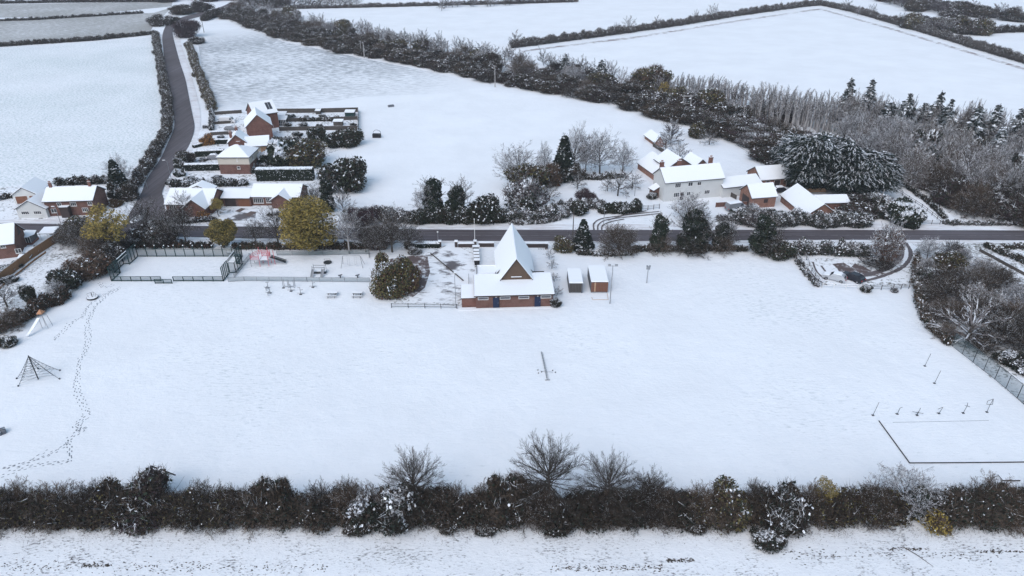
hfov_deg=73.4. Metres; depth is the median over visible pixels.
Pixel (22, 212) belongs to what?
window
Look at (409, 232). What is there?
bare tree
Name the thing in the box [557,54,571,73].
conifer tree
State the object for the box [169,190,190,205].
frosted tree
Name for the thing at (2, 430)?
play boulder
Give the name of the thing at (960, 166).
leafless tree
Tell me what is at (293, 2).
bare tree
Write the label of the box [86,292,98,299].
roundabout
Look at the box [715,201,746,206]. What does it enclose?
garden wall
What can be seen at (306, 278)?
playground fence
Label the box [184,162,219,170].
clipped hedge
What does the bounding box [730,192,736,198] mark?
wooden fence
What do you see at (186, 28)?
shrub
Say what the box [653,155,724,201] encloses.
farmhouse
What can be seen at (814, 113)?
slender tree
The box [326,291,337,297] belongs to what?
picnic table
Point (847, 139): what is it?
evergreen tree
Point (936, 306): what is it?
leafless bush
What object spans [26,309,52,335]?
playground slide
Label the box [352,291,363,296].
picnic table
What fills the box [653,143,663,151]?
wooden fence
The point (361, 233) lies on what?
bare tree
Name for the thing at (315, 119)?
hedge
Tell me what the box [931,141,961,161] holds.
bare tree
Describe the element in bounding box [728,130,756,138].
shrub
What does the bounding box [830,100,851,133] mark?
frosted tree
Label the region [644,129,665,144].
stable
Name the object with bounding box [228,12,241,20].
shrub
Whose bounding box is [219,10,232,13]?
shrub
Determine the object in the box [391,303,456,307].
rail fence
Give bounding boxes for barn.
[636,151,659,179]
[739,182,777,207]
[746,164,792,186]
[780,183,833,215]
[814,194,849,209]
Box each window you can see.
[14,248,21,253]
[21,211,29,214]
[33,211,41,214]
[253,198,263,203]
[675,183,680,187]
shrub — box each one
[0,264,14,271]
[0,275,19,283]
[0,335,18,348]
[17,284,36,302]
[44,268,83,289]
[58,214,95,242]
[59,248,117,282]
[96,241,126,261]
[101,463,183,540]
[106,180,126,199]
[107,198,123,207]
[114,180,139,201]
[126,218,179,247]
[144,14,169,26]
[157,226,179,248]
[163,206,187,218]
[164,15,179,24]
[164,178,174,184]
[167,3,195,14]
[171,17,202,37]
[172,156,187,168]
[174,149,197,162]
[187,36,205,43]
[189,0,214,11]
[196,210,209,219]
[198,133,215,145]
[198,157,207,161]
[211,175,222,179]
[217,13,228,19]
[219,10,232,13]
[224,6,238,11]
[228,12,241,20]
[235,15,247,23]
[240,10,252,15]
[241,17,256,25]
[242,21,256,28]
[245,474,292,528]
[254,20,267,24]
[256,15,269,20]
[256,162,266,166]
[258,22,272,32]
[264,26,275,34]
[268,19,284,22]
[269,28,285,37]
[277,21,290,28]
[281,24,294,29]
[283,138,328,167]
[287,31,304,41]
[291,32,304,41]
[291,131,302,136]
[299,37,317,45]
[299,122,307,125]
[300,32,316,39]
[302,27,317,34]
[306,126,326,141]
[310,35,323,45]
[316,153,370,193]
[317,30,338,36]
[318,36,336,45]
[323,40,344,49]
[323,132,346,147]
[329,44,350,53]
[331,127,363,147]
[336,490,384,534]
[337,34,357,43]
[340,44,351,53]
[341,523,371,538]
[347,42,363,53]
[347,205,380,226]
[350,39,371,46]
[355,45,374,56]
[356,221,398,249]
[362,36,378,45]
[365,47,386,58]
[371,481,419,537]
[381,50,395,60]
[385,42,408,50]
[387,50,406,62]
[394,47,407,55]
[396,254,421,293]
[399,55,414,64]
[401,48,416,56]
[403,241,414,248]
[407,245,422,254]
[409,54,433,67]
[413,49,429,56]
[425,59,438,67]
[429,59,447,71]
[434,519,460,536]
[436,60,453,72]
[441,54,465,62]
[450,61,472,73]
[457,66,477,77]
[462,55,481,62]
[466,192,504,225]
[470,62,484,69]
[471,68,498,82]
[471,520,498,538]
[474,467,531,534]
[483,59,502,70]
[484,64,503,74]
[494,71,514,83]
[500,176,550,210]
[503,73,519,87]
[503,160,550,188]
[509,193,535,211]
[514,73,533,85]
[516,78,533,89]
[526,78,543,90]
[530,66,556,80]
[535,162,562,187]
[538,80,556,93]
[542,524,573,538]
[548,80,575,94]
[549,162,570,181]
[549,297,562,307]
[550,73,568,85]
[551,235,574,253]
[562,75,582,87]
[568,161,588,181]
[570,199,588,215]
[573,87,605,100]
[574,187,596,205]
[584,84,603,89]
[585,89,611,103]
[613,80,643,95]
[614,94,644,110]
[616,93,639,100]
[638,92,654,106]
[638,102,672,117]
[639,89,653,95]
[646,192,657,199]
[648,103,671,119]
[657,108,682,122]
[668,106,702,124]
[672,99,699,112]
[681,107,710,121]
[681,519,709,536]
[688,121,706,138]
[702,116,733,137]
[703,114,731,119]
[710,473,752,533]
[717,120,746,137]
[723,125,756,142]
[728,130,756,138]
[735,137,754,148]
[738,132,760,147]
[738,202,772,227]
[742,116,770,123]
[746,118,765,124]
[746,135,778,148]
[746,144,782,164]
[747,145,773,161]
[747,525,788,553]
[748,122,761,129]
[753,476,815,539]
[756,125,773,133]
[756,132,772,138]
[766,127,781,134]
[766,240,797,261]
[771,131,795,145]
[772,125,806,135]
[835,191,871,211]
[842,200,884,218]
[859,191,892,206]
[860,284,873,292]
[871,197,894,219]
[890,287,899,292]
[906,489,927,517]
[912,265,944,283]
[916,171,955,191]
[917,503,954,536]
[927,177,976,209]
[932,250,970,271]
[940,183,991,211]
[946,169,978,181]
[975,179,1021,219]
[991,349,1022,366]
[993,193,1023,226]
[1008,352,1023,376]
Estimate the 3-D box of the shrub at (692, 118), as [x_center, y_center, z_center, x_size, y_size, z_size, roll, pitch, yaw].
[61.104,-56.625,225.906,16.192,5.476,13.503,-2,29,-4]
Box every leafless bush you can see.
[0,304,30,336]
[0,475,32,526]
[0,484,27,538]
[12,479,79,535]
[50,220,81,250]
[60,477,103,532]
[73,235,111,258]
[100,482,144,534]
[114,231,134,248]
[119,474,173,533]
[166,475,227,539]
[208,481,247,534]
[231,481,273,542]
[240,18,252,26]
[269,10,283,19]
[280,32,293,40]
[295,475,339,532]
[300,20,312,26]
[309,20,323,27]
[324,478,368,529]
[328,40,342,51]
[342,38,354,44]
[351,32,368,42]
[352,44,366,54]
[356,478,392,534]
[360,31,375,38]
[373,42,385,48]
[383,31,399,41]
[389,480,426,533]
[424,52,435,59]
[428,480,469,538]
[436,49,451,59]
[445,60,460,71]
[449,47,462,55]
[458,45,471,54]
[463,476,493,529]
[475,70,500,83]
[506,63,528,73]
[507,478,552,540]
[509,54,527,65]
[514,65,533,73]
[521,60,537,71]
[525,479,564,538]
[529,71,545,80]
[538,74,550,81]
[560,84,580,98]
[575,87,591,99]
[577,78,597,89]
[595,220,642,261]
[596,478,621,532]
[598,82,619,94]
[602,91,622,104]
[620,77,646,91]
[623,477,673,537]
[638,98,657,107]
[643,480,687,529]
[646,233,674,256]
[670,233,713,260]
[684,478,725,531]
[688,110,712,124]
[710,234,737,257]
[736,127,766,148]
[745,481,776,525]
[746,99,767,116]
[748,235,788,259]
[757,118,782,127]
[767,118,795,130]
[792,477,833,533]
[846,476,898,530]
[851,480,901,532]
[858,252,896,272]
[912,159,948,189]
[916,283,944,303]
[917,262,965,292]
[917,274,977,305]
[917,296,957,325]
[920,162,959,193]
[928,170,970,197]
[932,320,963,344]
[940,238,967,257]
[940,297,985,327]
[943,262,1006,300]
[944,480,988,530]
[946,178,994,218]
[947,191,1003,219]
[958,180,991,209]
[958,328,1001,353]
[962,292,1019,333]
[966,468,1023,535]
[979,264,1023,293]
[988,175,1014,201]
[992,182,1021,209]
[994,294,1023,340]
[997,311,1023,349]
[1003,481,1023,538]
[1006,329,1023,352]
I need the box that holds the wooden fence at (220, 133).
[210,131,228,134]
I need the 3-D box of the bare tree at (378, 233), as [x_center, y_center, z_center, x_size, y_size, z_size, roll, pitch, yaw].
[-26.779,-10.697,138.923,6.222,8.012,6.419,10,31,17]
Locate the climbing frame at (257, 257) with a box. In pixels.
[248,247,286,266]
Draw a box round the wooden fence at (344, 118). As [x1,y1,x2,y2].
[288,116,357,121]
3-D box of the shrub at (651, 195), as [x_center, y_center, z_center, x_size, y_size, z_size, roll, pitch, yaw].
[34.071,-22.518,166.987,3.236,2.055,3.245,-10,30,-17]
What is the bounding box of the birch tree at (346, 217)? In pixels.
[324,203,363,253]
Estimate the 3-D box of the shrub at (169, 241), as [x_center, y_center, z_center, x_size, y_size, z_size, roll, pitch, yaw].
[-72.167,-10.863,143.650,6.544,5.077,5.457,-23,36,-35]
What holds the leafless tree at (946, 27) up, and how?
on the ground at (740, 368)
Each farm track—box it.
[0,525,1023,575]
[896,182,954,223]
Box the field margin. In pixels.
[522,8,1023,69]
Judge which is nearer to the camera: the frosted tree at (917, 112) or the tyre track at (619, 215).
the tyre track at (619, 215)
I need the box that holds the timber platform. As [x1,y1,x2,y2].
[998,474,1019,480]
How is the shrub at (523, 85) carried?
on the ground at (740, 368)
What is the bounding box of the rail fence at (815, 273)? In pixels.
[805,254,822,284]
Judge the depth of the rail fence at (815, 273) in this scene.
132.48 m
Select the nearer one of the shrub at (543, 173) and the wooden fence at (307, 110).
the shrub at (543, 173)
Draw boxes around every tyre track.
[593,211,658,229]
[597,213,662,229]
[847,241,904,279]
[853,243,912,281]
[862,255,902,275]
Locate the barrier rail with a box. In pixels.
[430,253,463,280]
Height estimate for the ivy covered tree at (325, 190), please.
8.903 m
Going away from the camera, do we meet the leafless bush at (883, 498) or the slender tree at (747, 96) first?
the leafless bush at (883, 498)
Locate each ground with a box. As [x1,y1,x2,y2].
[0,0,1023,525]
[0,185,126,218]
[0,233,61,285]
[163,112,359,216]
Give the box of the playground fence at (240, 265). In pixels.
[233,253,250,275]
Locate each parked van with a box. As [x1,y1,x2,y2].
[219,116,236,122]
[724,200,745,211]
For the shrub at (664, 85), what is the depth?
255.48 m
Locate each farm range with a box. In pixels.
[653,149,691,166]
[683,152,707,164]
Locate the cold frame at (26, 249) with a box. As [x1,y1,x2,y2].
[22,246,33,253]
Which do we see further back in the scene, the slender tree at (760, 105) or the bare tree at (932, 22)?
the bare tree at (932, 22)
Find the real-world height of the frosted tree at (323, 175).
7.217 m
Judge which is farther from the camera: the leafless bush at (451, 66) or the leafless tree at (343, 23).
the leafless tree at (343, 23)
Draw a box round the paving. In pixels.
[245,211,255,215]
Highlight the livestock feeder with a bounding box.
[372,130,380,137]
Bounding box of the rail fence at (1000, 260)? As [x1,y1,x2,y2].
[979,248,1023,274]
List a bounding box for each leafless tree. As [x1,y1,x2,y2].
[155,0,177,2]
[255,9,268,14]
[257,0,268,6]
[267,0,286,7]
[280,5,300,19]
[332,18,351,29]
[333,28,349,35]
[343,27,356,37]
[376,39,387,44]
[388,38,407,43]
[410,38,428,51]
[426,49,445,57]
[468,48,482,56]
[473,54,491,62]
[480,51,501,61]
[547,61,563,73]
[565,63,581,71]
[582,67,595,78]
[586,71,614,85]
[601,77,621,85]
[629,63,664,88]
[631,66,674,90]
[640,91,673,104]
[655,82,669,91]
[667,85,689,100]
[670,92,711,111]
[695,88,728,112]
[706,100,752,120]
[726,106,753,114]
[768,105,798,122]
[897,15,918,28]
[903,0,928,11]
[903,12,924,23]
[904,15,924,28]
[908,18,935,28]
[909,127,944,146]
[932,16,958,29]
[933,149,953,161]
[936,22,955,32]
[938,3,970,16]
[940,0,958,7]
[946,18,965,32]
[948,15,972,27]
[950,0,976,4]
[950,159,971,174]
[966,3,984,13]
[967,19,995,35]
[969,5,994,16]
[971,6,994,17]
[972,136,991,146]
[974,15,990,20]
[974,17,997,35]
[988,8,999,17]
[997,8,1021,20]
[1000,7,1022,21]
[1006,150,1023,175]
[1007,12,1023,22]
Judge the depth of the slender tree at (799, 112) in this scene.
215.61 m
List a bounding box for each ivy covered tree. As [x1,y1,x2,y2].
[313,179,335,211]
[414,175,446,214]
[444,175,474,217]
[649,211,672,251]
[670,192,711,253]
[696,224,716,253]
[711,213,740,251]
[747,211,788,255]
[903,473,936,520]
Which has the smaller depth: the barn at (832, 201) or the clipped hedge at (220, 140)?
the barn at (832, 201)
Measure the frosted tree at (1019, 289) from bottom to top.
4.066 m
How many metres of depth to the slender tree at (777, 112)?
220.63 m
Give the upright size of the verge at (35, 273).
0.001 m
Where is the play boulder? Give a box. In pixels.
[0,427,6,435]
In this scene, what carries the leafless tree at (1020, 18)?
on the ground at (740, 368)
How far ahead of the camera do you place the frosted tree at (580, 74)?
273.85 m
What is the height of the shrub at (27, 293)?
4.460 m
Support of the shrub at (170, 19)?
on the ground at (740, 368)
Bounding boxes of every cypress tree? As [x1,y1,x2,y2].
[106,159,131,198]
[553,135,577,182]
[573,219,594,251]
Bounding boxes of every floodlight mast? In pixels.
[608,264,617,303]
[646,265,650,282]
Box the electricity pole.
[682,95,692,106]
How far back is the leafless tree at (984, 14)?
437.25 m
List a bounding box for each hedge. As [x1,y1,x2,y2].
[0,0,159,3]
[0,10,143,20]
[0,30,151,46]
[0,193,12,199]
[0,285,71,333]
[52,174,107,185]
[121,239,213,248]
[130,30,174,186]
[164,216,216,223]
[167,177,249,187]
[183,41,217,110]
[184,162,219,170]
[192,142,203,147]
[194,148,223,156]
[200,4,235,20]
[207,108,214,130]
[214,138,228,143]
[231,239,386,249]
[254,166,314,181]
[271,136,307,141]
[287,0,578,8]
[297,116,338,121]
[340,204,413,222]
[403,204,509,224]
[412,240,439,247]
[503,202,570,222]
[508,0,820,47]
[508,215,560,225]
[556,196,606,209]
[576,249,633,256]
[580,170,626,180]
[597,198,642,214]
[630,242,748,252]
[715,212,736,221]
[733,206,874,228]
[791,236,873,257]
[793,250,819,286]
[820,0,1023,62]
[895,178,948,218]
[907,250,954,345]
[942,219,1023,226]
[955,24,1023,34]
[983,241,1023,263]
[999,242,1023,249]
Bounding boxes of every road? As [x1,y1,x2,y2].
[0,223,1023,240]
[123,3,233,226]
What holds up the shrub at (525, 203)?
on the ground at (740, 368)
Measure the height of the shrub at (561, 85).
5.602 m
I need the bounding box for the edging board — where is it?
[879,421,1023,462]
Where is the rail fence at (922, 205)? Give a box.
[896,189,943,222]
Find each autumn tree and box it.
[79,203,130,249]
[203,216,237,247]
[209,198,222,213]
[276,194,339,251]
[812,475,839,502]
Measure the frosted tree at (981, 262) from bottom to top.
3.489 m
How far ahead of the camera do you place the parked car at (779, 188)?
169.88 m
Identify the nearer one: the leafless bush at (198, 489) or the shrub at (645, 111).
the leafless bush at (198, 489)
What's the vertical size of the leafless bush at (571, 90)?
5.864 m
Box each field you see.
[0,2,171,17]
[0,9,168,43]
[0,37,161,187]
[301,1,786,46]
[527,6,1023,129]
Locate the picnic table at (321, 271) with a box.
[310,264,326,276]
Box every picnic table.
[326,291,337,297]
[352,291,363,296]
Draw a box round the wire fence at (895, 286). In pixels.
[870,283,915,289]
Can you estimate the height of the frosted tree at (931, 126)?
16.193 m
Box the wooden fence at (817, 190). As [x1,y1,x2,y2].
[806,188,825,191]
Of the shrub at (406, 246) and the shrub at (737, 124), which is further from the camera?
the shrub at (737, 124)
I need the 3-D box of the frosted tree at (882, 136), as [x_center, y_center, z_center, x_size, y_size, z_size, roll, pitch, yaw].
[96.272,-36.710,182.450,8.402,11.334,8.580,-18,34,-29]
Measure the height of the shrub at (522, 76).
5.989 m
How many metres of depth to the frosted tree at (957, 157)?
169.92 m
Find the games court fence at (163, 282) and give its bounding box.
[107,244,242,283]
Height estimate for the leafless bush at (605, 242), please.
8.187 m
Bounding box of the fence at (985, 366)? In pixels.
[952,333,1023,403]
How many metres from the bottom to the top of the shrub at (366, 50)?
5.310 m
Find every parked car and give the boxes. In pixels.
[206,153,217,159]
[224,124,238,130]
[775,185,788,193]
[822,271,847,282]
[842,271,865,283]
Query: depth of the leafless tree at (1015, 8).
426.13 m
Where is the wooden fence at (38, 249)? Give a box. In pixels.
[0,233,58,277]
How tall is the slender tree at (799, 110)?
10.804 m
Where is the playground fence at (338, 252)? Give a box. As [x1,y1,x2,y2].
[276,250,353,254]
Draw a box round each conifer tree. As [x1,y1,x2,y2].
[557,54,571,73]
[591,60,609,74]
[826,78,855,127]
[861,80,876,116]
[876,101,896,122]
[896,93,915,124]
[904,136,924,159]
[912,103,929,129]
[921,90,945,130]
[929,144,938,165]
[934,99,956,133]
[955,107,982,132]
[956,105,987,140]
[981,104,1004,137]
[990,128,1009,151]
[993,127,1008,141]
[1006,107,1023,145]
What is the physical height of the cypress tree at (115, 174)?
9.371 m
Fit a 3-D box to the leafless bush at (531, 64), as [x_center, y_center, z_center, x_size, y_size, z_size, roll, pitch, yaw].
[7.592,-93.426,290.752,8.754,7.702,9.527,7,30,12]
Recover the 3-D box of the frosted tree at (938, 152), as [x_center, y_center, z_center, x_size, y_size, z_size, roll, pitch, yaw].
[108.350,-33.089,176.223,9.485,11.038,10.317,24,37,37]
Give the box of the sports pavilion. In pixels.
[458,223,554,310]
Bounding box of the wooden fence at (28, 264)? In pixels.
[0,251,45,288]
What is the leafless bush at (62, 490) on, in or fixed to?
on the ground at (740, 368)
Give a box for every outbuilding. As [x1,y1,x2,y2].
[648,183,659,197]
[720,173,762,197]
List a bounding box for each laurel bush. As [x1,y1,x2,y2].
[173,167,185,176]
[728,207,739,217]
[886,196,927,229]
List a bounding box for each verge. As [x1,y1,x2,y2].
[0,243,95,338]
[132,128,173,202]
[913,243,1023,402]
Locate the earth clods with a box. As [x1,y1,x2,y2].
[1,547,1023,575]
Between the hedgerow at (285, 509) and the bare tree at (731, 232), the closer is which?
the hedgerow at (285, 509)
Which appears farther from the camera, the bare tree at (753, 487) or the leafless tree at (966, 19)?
the leafless tree at (966, 19)
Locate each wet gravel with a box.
[833,263,877,276]
[855,265,885,274]
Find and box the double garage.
[10,177,47,203]
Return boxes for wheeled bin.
[472,245,479,248]
[474,258,479,264]
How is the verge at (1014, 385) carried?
on the ground at (740, 368)
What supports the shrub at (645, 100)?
on the ground at (740, 368)
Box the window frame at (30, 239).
[25,232,37,242]
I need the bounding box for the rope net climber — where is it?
[16,355,60,386]
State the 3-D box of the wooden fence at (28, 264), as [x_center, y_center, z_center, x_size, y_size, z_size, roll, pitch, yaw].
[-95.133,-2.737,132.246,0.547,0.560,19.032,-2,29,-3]
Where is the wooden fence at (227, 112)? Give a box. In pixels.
[214,110,241,114]
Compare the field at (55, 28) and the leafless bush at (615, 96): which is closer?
the leafless bush at (615, 96)
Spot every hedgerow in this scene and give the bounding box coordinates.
[0,471,264,534]
[231,481,359,536]
[388,476,704,538]
[683,482,770,535]
[796,476,918,532]
[924,477,1023,536]
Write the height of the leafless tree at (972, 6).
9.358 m
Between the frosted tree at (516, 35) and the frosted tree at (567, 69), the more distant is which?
the frosted tree at (516, 35)
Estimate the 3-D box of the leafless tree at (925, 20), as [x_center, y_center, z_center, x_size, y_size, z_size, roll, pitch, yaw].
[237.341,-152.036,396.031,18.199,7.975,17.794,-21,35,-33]
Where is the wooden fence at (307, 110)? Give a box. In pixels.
[277,107,358,112]
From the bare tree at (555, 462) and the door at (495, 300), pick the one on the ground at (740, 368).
the bare tree at (555, 462)
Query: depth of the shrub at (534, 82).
264.94 m
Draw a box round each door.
[14,196,27,203]
[493,297,498,307]
[534,296,540,306]
[569,284,581,291]
[591,282,607,291]
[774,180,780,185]
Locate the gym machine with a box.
[282,280,294,288]
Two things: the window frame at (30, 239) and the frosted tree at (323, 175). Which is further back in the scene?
the frosted tree at (323, 175)
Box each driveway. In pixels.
[227,207,256,219]
[409,245,474,302]
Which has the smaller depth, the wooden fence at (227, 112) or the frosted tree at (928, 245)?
the frosted tree at (928, 245)
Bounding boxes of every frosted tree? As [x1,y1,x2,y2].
[0,279,27,306]
[41,279,69,294]
[97,153,135,179]
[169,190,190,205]
[315,166,336,187]
[321,21,335,30]
[328,185,355,211]
[353,21,362,30]
[360,24,371,34]
[409,176,442,214]
[434,30,443,43]
[451,35,461,48]
[463,38,475,49]
[473,49,486,56]
[492,138,548,182]
[499,46,508,58]
[506,45,517,61]
[507,29,522,40]
[537,141,552,165]
[545,249,555,257]
[546,258,557,268]
[551,121,595,166]
[553,286,562,295]
[560,63,579,75]
[564,68,588,85]
[575,129,601,169]
[580,124,620,173]
[608,60,619,74]
[610,138,639,169]
[616,66,629,81]
[621,15,636,28]
[653,73,667,89]
[654,131,664,146]
[656,133,673,149]
[661,117,683,132]
[670,140,691,157]
[670,189,708,215]
[680,89,699,95]
[706,3,718,13]
[722,98,743,104]
[726,114,741,121]
[829,112,863,137]
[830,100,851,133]
[837,90,863,129]
[837,101,868,136]
[840,111,866,137]
[841,0,853,10]
[842,113,875,138]
[845,129,875,150]
[847,122,868,135]
[850,98,873,117]
[852,123,876,140]
[856,121,880,142]
[856,129,883,152]
[860,94,881,113]
[860,115,876,135]
[861,130,889,152]
[861,462,948,524]
[864,113,888,142]
[865,215,909,267]
[869,94,889,118]
[874,112,894,141]
[874,124,892,146]
[878,114,908,138]
[880,127,906,162]
[883,112,905,133]
[883,114,910,139]
[893,120,927,144]
[893,135,916,161]
[894,130,917,154]
[896,140,936,173]
[896,141,935,190]
[897,150,938,187]
[899,132,928,162]
[903,117,921,130]
[907,99,923,124]
[913,236,944,258]
[914,255,938,268]
[918,104,940,128]
[918,116,940,143]
[922,102,947,128]
[922,140,958,153]
[932,18,956,29]
[932,134,960,151]
[933,144,970,173]
[938,117,961,144]
[938,124,958,142]
[939,139,970,163]
[941,148,980,178]
[943,17,960,30]
[945,105,963,128]
[945,125,966,144]
[947,123,977,143]
[947,126,981,157]
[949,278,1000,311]
[950,247,975,260]
[953,100,976,131]
[959,98,985,121]
[960,142,978,163]
[961,138,980,162]
[964,153,990,173]
[964,161,995,185]
[966,256,1000,272]
[967,143,1002,172]
[969,110,991,134]
[972,160,1001,179]
[978,153,1009,182]
[982,159,1014,179]
[983,108,993,126]
[984,122,996,137]
[984,141,1016,172]
[984,170,1023,203]
[986,122,1005,146]
[987,108,1010,133]
[987,285,1023,315]
[990,142,1020,168]
[992,113,1018,139]
[997,282,1023,303]
[998,120,1023,149]
[1000,164,1022,180]
[1001,139,1022,153]
[1006,124,1021,144]
[1009,158,1023,186]
[1016,174,1023,190]
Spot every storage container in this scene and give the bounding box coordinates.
[567,268,582,292]
[587,265,608,299]
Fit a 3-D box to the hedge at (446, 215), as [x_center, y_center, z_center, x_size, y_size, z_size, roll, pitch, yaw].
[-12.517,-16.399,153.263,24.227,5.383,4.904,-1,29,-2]
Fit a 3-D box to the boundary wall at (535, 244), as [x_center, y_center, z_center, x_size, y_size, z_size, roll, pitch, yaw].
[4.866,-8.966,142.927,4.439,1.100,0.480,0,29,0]
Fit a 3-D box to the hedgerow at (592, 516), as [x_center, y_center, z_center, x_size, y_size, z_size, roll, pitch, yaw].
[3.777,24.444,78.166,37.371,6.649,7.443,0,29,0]
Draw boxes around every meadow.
[196,19,484,111]
[285,86,662,207]
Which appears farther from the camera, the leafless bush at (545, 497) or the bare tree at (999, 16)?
the bare tree at (999, 16)
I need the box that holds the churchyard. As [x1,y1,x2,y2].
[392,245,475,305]
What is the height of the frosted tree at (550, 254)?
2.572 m
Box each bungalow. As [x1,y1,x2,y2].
[14,186,53,217]
[164,180,223,216]
[220,183,307,208]
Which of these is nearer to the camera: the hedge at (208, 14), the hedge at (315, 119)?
the hedge at (315, 119)
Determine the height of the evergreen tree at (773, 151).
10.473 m
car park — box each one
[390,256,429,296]
[803,257,912,285]
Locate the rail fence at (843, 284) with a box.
[822,283,858,288]
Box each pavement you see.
[0,217,101,222]
[118,235,1023,242]
[165,33,200,191]
[174,221,1023,229]
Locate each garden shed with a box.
[315,108,320,113]
[332,119,343,125]
[344,109,355,115]
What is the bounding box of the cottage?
[41,180,108,217]
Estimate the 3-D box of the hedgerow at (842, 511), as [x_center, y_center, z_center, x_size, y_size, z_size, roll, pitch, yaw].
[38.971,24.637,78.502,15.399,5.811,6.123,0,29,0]
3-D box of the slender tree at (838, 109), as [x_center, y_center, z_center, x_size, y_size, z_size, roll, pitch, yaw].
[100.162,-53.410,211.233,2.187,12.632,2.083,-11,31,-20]
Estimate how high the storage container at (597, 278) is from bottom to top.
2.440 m
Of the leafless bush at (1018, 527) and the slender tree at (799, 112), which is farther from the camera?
the slender tree at (799, 112)
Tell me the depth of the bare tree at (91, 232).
138.50 m
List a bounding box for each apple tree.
[542,183,561,202]
[567,173,587,189]
[598,175,613,191]
[602,166,633,197]
[621,173,644,189]
[700,129,718,144]
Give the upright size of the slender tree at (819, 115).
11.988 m
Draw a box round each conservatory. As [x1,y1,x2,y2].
[24,230,38,244]
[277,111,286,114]
[278,115,287,125]
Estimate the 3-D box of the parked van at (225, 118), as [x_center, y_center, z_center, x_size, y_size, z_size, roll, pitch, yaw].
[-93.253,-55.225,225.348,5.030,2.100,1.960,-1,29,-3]
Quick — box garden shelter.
[38,226,59,240]
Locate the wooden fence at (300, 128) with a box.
[279,125,356,130]
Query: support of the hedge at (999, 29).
on the ground at (740, 368)
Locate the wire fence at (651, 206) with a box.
[642,204,659,209]
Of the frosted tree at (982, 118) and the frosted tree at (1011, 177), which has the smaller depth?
the frosted tree at (1011, 177)
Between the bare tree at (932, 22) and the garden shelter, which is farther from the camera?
the bare tree at (932, 22)
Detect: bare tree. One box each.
[52,213,85,248]
[67,231,91,251]
[75,216,112,248]
[78,227,130,244]
[119,195,170,232]
[144,210,184,243]
[161,194,200,241]
[239,217,265,242]
[255,200,284,241]
[286,0,301,4]
[299,184,319,201]
[315,14,327,23]
[329,474,359,508]
[348,215,376,251]
[362,217,389,252]
[368,203,414,252]
[375,443,454,528]
[391,218,424,247]
[417,39,431,51]
[497,56,510,69]
[508,428,590,527]
[536,49,550,64]
[567,226,587,248]
[570,446,643,529]
[574,54,584,67]
[579,56,593,70]
[596,223,642,254]
[624,463,677,519]
[649,84,665,92]
[659,122,683,144]
[676,207,721,241]
[715,217,740,247]
[729,89,741,101]
[741,477,767,507]
[745,111,773,122]
[749,219,785,248]
[750,103,771,118]
[894,0,906,6]
[914,289,1019,349]
[921,18,947,31]
[926,1,946,12]
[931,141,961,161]
[937,3,951,11]
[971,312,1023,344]
[980,308,1023,347]
[982,196,1023,224]
[986,12,1012,19]
[994,2,1008,15]
[1000,160,1023,199]
[1005,198,1023,222]
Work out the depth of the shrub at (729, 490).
77.34 m
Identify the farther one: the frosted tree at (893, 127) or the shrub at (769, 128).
the shrub at (769, 128)
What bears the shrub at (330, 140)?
on the ground at (740, 368)
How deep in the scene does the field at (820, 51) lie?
321.90 m
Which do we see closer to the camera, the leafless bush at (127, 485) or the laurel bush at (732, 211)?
the leafless bush at (127, 485)
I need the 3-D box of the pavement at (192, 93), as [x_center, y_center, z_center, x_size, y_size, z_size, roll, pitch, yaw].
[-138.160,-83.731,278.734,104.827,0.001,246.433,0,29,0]
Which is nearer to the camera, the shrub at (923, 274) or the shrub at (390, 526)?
the shrub at (390, 526)
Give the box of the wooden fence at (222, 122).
[213,120,231,123]
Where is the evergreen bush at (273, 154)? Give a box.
[257,138,296,166]
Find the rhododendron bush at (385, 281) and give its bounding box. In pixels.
[368,252,412,299]
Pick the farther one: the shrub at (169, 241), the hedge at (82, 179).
the hedge at (82, 179)
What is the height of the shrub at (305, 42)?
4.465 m
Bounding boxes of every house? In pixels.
[0,222,26,258]
[216,140,258,173]
[227,126,270,152]
[244,107,273,139]
[245,99,279,127]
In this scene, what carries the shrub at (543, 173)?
on the ground at (740, 368)
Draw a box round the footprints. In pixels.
[1,283,117,477]
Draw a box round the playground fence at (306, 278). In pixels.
[227,276,369,281]
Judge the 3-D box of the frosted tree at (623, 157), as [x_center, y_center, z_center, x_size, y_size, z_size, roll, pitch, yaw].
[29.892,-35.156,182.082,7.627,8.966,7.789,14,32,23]
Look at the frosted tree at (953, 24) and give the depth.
384.13 m
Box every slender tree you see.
[697,76,700,91]
[726,81,731,101]
[739,84,748,104]
[744,84,750,105]
[749,86,754,118]
[751,85,755,118]
[754,89,758,117]
[756,83,764,116]
[758,86,767,116]
[760,83,766,116]
[768,85,774,118]
[768,85,776,117]
[769,91,777,119]
[771,96,776,118]
[774,86,784,119]
[776,92,780,122]
[778,90,787,118]
[783,96,789,125]
[785,89,796,124]
[786,97,789,124]
[787,89,797,123]
[791,93,798,127]
[794,93,801,124]
[796,95,805,126]
[797,100,804,128]
[799,88,810,124]
[800,94,806,126]
[802,88,814,126]
[803,90,813,129]
[806,98,813,129]
[809,97,818,130]
[811,90,819,127]
[813,96,821,129]
[815,92,823,130]
[816,96,825,132]
[818,100,825,131]
[820,88,829,127]
[821,103,830,132]
[824,91,835,129]
[826,97,833,132]
[829,92,838,132]
[831,94,844,133]
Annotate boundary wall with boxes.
[458,242,473,246]
[478,241,493,246]
[525,242,544,247]
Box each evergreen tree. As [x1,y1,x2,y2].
[769,131,807,162]
[773,131,847,190]
[818,140,886,194]
[827,136,857,182]
[845,149,905,193]

